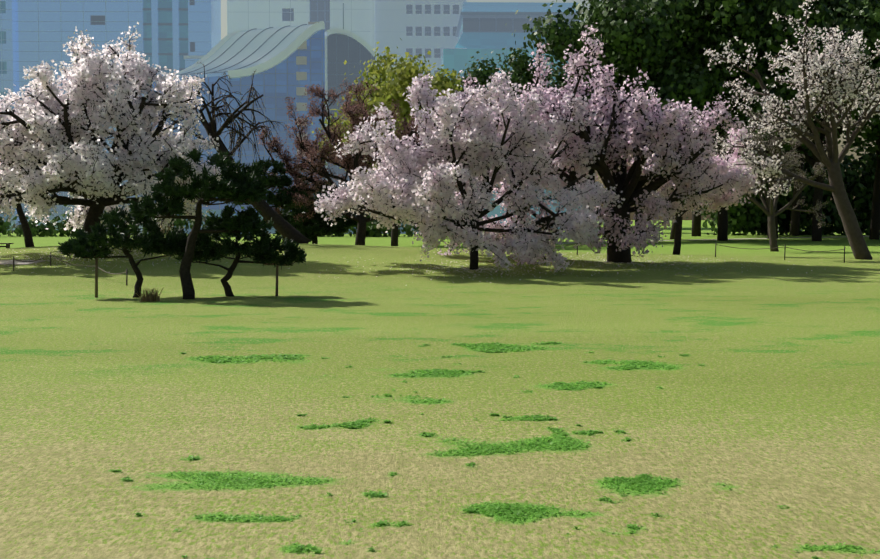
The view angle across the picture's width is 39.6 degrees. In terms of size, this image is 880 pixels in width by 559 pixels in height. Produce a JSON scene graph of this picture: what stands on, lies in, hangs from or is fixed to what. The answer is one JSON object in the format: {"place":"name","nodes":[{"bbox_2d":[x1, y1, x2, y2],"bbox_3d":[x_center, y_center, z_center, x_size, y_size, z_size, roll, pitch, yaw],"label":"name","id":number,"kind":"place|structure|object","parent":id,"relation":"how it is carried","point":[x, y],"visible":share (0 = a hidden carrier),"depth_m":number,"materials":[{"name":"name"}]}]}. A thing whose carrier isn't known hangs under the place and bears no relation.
{"place":"outdoors","nodes":[
{"label":"outdoors","id":0,"kind":"place"},
{"bbox_2d":[0,220,879,377],"bbox_3d":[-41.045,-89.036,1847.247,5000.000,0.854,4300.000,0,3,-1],"label":"ground","id":1,"kind":"structure","parent":0,"point":[827,307],"depth_m":28.39,"materials":[{"name":"green plant"}]},
{"bbox_2d":[0,243,13,247],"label":"bench","id":2,"kind":"object","parent":1,"relation":"on","point":[7,245],"visible":0.6,"depth_m":53.29,"materials":[{"name":"brown wood"}]},
{"bbox_2d":[0,260,46,264],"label":"path","id":3,"kind":"structure","parent":1,"relation":"on","point":[11,262],"depth_m":38.73,"materials":[{"name":"grey"}]},
{"bbox_2d":[1,149,82,246],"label":"pine tree","id":4,"kind":"object","parent":1,"relation":"on","point":[28,238],"visible":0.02,"depth_m":47.34,"materials":[{"name":"brown plant"}]},
{"bbox_2d":[13,252,127,284],"bbox_3d":[-10.512,-0.311,34.073,1.376,0.748,7.592,-2,3,-32],"label":"rope fence","id":5,"kind":"object","parent":1,"relation":"on","point":[50,255],"visible":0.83,"depth_m":35.56,"materials":[{"name":"brown wood"}]},
{"bbox_2d":[0,0,227,229],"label":"office block","id":6,"kind":"structure","parent":1,"relation":"on","point":[179,35],"depth_m":196.97,"materials":[{"name":"blue glass"}]},
{"bbox_2d":[0,22,234,247],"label":"cherry tree","id":7,"kind":"object","parent":1,"relation":"on","point":[54,122],"visible":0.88,"depth_m":38.82,"materials":[{"name":"white plant"}]},
{"bbox_2d":[57,205,189,297],"bbox_3d":[-6.852,-0.594,26.863,2.779,2.217,2.113,1,3,21],"label":"pine tree","id":8,"kind":"object","parent":1,"relation":"on","point":[100,242],"visible":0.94,"depth_m":26.67,"materials":[{"name":"green plant"}]},
{"bbox_2d":[137,287,163,301],"bbox_3d":[-6.121,0.311,25.738,0.587,0.296,0.517,-1,3,-18],"label":"dry grass tuft","id":9,"kind":"object","parent":1,"relation":"on","point":[151,296],"visible":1,"depth_m":25.70,"materials":[{"name":"plant"}]},
{"bbox_2d":[0,243,314,274],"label":"fallen petals","id":10,"kind":"object","parent":1,"relation":"on","point":[75,260],"visible":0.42,"depth_m":39.71,"materials":[{"name":"plant"}]},
{"bbox_2d":[125,147,272,298],"bbox_3d":[-5.073,-1.180,26.391,2.893,3.388,2.414,1,3,24],"label":"pine tree","id":11,"kind":"object","parent":1,"relation":"on","point":[245,184],"visible":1,"depth_m":26.13,"materials":[{"name":"green plant"}]},
{"bbox_2d":[0,205,446,236],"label":"hedge","id":12,"kind":"object","parent":1,"relation":"on","point":[372,230],"visible":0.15,"depth_m":123.60,"materials":[{"name":"green plant"}]},
{"bbox_2d":[161,62,309,243],"bbox_3d":[-8.497,-4.853,48.422,5.994,7.475,4.573,-2,3,-33],"label":"bare tree","id":13,"kind":"object","parent":1,"relation":"on","point":[283,227],"visible":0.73,"depth_m":47.96,"materials":[{"name":"brown plant"}]},
{"bbox_2d":[173,216,306,295],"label":"pine tree","id":14,"kind":"object","parent":1,"relation":"on","point":[263,250],"visible":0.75,"depth_m":27.16,"materials":[{"name":"green plant"}]},
{"bbox_2d":[149,3,376,214],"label":"building","id":15,"kind":"structure","parent":1,"relation":"on","point":[284,62],"depth_m":168.68,"materials":[{"name":"blue"}]},
{"bbox_2d":[114,210,420,233],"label":"hedge","id":16,"kind":"object","parent":1,"relation":"on","point":[218,212],"depth_m":149.08,"materials":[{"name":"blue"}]},
{"bbox_2d":[223,156,312,237],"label":"pine tree","id":17,"kind":"object","parent":1,"relation":"on","point":[282,181],"visible":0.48,"depth_m":51.22,"materials":[{"name":"green plant"}]},
{"bbox_2d":[273,181,357,243],"bbox_3d":[-5.985,-3.027,58.821,5.045,3.736,3.594,0,3,-1],"label":"shrub","id":18,"kind":"object","parent":1,"relation":"on","point":[319,226],"visible":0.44,"depth_m":58.04,"materials":[{"name":"green plant"}]},
{"bbox_2d":[227,0,466,196],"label":"office block","id":19,"kind":"structure","parent":1,"relation":"on","point":[422,27],"depth_m":258.29,"materials":[{"name":"white"}]},
{"bbox_2d":[257,77,460,244],"bbox_3d":[-3.213,-5.081,53.630,9.802,7.668,6.693,-1,3,-24],"label":"red budding tree","id":20,"kind":"object","parent":1,"relation":"on","point":[349,162],"visible":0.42,"depth_m":52.21,"materials":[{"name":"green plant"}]},
{"bbox_2d":[312,38,468,245],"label":"young leaf tree","id":21,"kind":"object","parent":1,"relation":"on","point":[395,89],"visible":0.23,"depth_m":77.25,"materials":[{"name":"green plant"}]},
{"bbox_2d":[0,329,879,558],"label":"clover ground sheets","id":22,"kind":"object","parent":1,"relation":"on","point":[764,427],"visible":0.96,"depth_m":9.21,"materials":[{"name":"green plant"}]},
{"bbox_2d":[108,341,879,558],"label":"grass patches","id":23,"kind":"object","parent":22,"relation":"on","point":[636,480],"visible":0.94,"depth_m":9.06,"materials":[{"name":"green plant"}]},
{"bbox_2d":[314,68,625,271],"bbox_3d":[1.056,-3.284,37.039,9.948,6.188,7.920,0,3,-1],"label":"weeping cherry tree","id":24,"kind":"object","parent":1,"relation":"on","point":[442,154],"visible":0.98,"depth_m":36.19,"materials":[{"name":"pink plant"}]},
{"bbox_2d":[433,51,514,184],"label":"evergreen tree","id":25,"kind":"object","parent":1,"relation":"on","point":[482,76],"visible":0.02,"depth_m":90.01,"materials":[{"name":"green plant"}]},
{"bbox_2d":[288,256,675,282],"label":"fallen petals","id":26,"kind":"object","parent":1,"relation":"on","point":[467,269],"visible":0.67,"depth_m":37.18,"materials":[{"name":"pink plant"}]},
{"bbox_2d":[413,83,599,227],"bbox_3d":[3.117,-4.935,52.963,9.474,7.885,7.176,0,3,-1],"label":"cherry tree","id":27,"kind":"object","parent":1,"relation":"on","point":[543,181],"visible":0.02,"depth_m":53.63,"materials":[{"name":"pink plant"}]},
{"bbox_2d":[440,2,581,228],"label":"teal glass block","id":28,"kind":"structure","parent":1,"relation":"on","point":[483,28],"depth_m":230.73,"materials":[{"name":"blue glass"}]},
{"bbox_2d":[486,39,588,108],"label":"evergreen tree","id":29,"kind":"object","parent":1,"relation":"on","point":[519,68],"visible":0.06,"depth_m":96.25,"materials":[{"name":"green plant"}]},
{"bbox_2d":[415,23,755,266],"bbox_3d":[4.718,-4.100,40.592,11.982,8.123,7.664,0,3,-1],"label":"cherry tree","id":30,"kind":"object","parent":1,"relation":"on","point":[620,128],"visible":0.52,"depth_m":39.91,"materials":[{"name":"pink plant"}]},
{"bbox_2d":[544,62,647,239],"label":"evergreen tree","id":31,"kind":"object","parent":1,"relation":"on","point":[558,79],"depth_m":99.98,"materials":[{"name":"green plant"}]},
{"bbox_2d":[436,250,811,275],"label":"fallen petals","id":32,"kind":"object","parent":1,"relation":"on","point":[628,262],"visible":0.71,"depth_m":40.60,"materials":[{"name":"pink plant"}]},
{"bbox_2d":[506,0,747,240],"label":"evergreen tree","id":33,"kind":"object","parent":1,"relation":"on","point":[631,46],"visible":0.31,"depth_m":90.55,"materials":[{"name":"green plant"}]},
{"bbox_2d":[556,0,746,235],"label":"evergreen tree","id":34,"kind":"object","parent":1,"relation":"on","point":[696,225],"depth_m":125.90,"materials":[{"name":"brown plant"}]},
{"bbox_2d":[551,1,761,238],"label":"evergreen tree","id":35,"kind":"object","parent":1,"relation":"on","point":[672,234],"depth_m":107.96,"materials":[{"name":"brown plant"}]},
{"bbox_2d":[618,121,764,254],"bbox_3d":[10.233,-3.930,52.885,5.922,5.915,6.207,-2,3,-34],"label":"cherry tree","id":36,"kind":"object","parent":1,"relation":"on","point":[726,199],"visible":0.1,"depth_m":52.00,"materials":[{"name":"pink plant"}]},
{"bbox_2d":[604,0,879,240],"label":"evergreen tree","id":37,"kind":"object","parent":1,"relation":"on","point":[745,21],"visible":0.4,"depth_m":91.14,"materials":[{"name":"green plant"}]},
{"bbox_2d":[702,110,828,251],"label":"cherry tree","id":38,"kind":"object","parent":1,"relation":"on","point":[769,208],"visible":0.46,"depth_m":66.09,"materials":[{"name":"plant"}]},
{"bbox_2d":[715,242,844,262],"bbox_3d":[12.248,-0.974,44.178,4.589,0.750,0.142,1,3,25],"label":"rope fence","id":39,"kind":"object","parent":1,"relation":"on","point":[785,247],"visible":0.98,"depth_m":44.13,"materials":[{"name":"black fabric"}]},
{"bbox_2d":[691,141,876,235],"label":"hedge","id":40,"kind":"object","parent":1,"relation":"on","point":[747,217],"visible":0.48,"depth_m":134.42,"materials":[{"name":"green plant"}]},
{"bbox_2d":[698,0,879,240],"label":"evergreen tree","id":41,"kind":"object","parent":1,"relation":"on","point":[865,18],"visible":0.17,"depth_m":93.71,"materials":[{"name":"green plant"}]},
{"bbox_2d":[704,0,879,259],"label":"cherry tree","id":42,"kind":"object","parent":1,"relation":"on","point":[824,79],"visible":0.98,"depth_m":46.70,"materials":[{"name":"grey plant"}]},
{"bbox_2d":[725,106,862,238],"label":"evergreen tree","id":43,"kind":"object","parent":1,"relation":"on","point":[767,153],"depth_m":106.97,"materials":[{"name":"green plant"}]},
{"bbox_2d":[783,131,852,235],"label":"evergreen tree","id":44,"kind":"object","parent":1,"relation":"on","point":[795,223],"depth_m":130.08,"materials":[{"name":"brown plant"}]},
{"bbox_2d":[813,0,879,239],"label":"evergreen tree","id":45,"kind":"object","parent":1,"relation":"on","point":[874,234],"depth_m":106.45,"materials":[{"name":"green plant"}]},
{"bbox_2d":[221,0,875,219],"label":"sky","id":46,"kind":"structure","parent":0,"point":[223,2],"materials":[{"name":"blue"}]},
{"bbox_2d":[555,236,868,243],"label":"path","id":47,"kind":"structure","parent":0,"point":[711,239],"depth_m":105.68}
]}

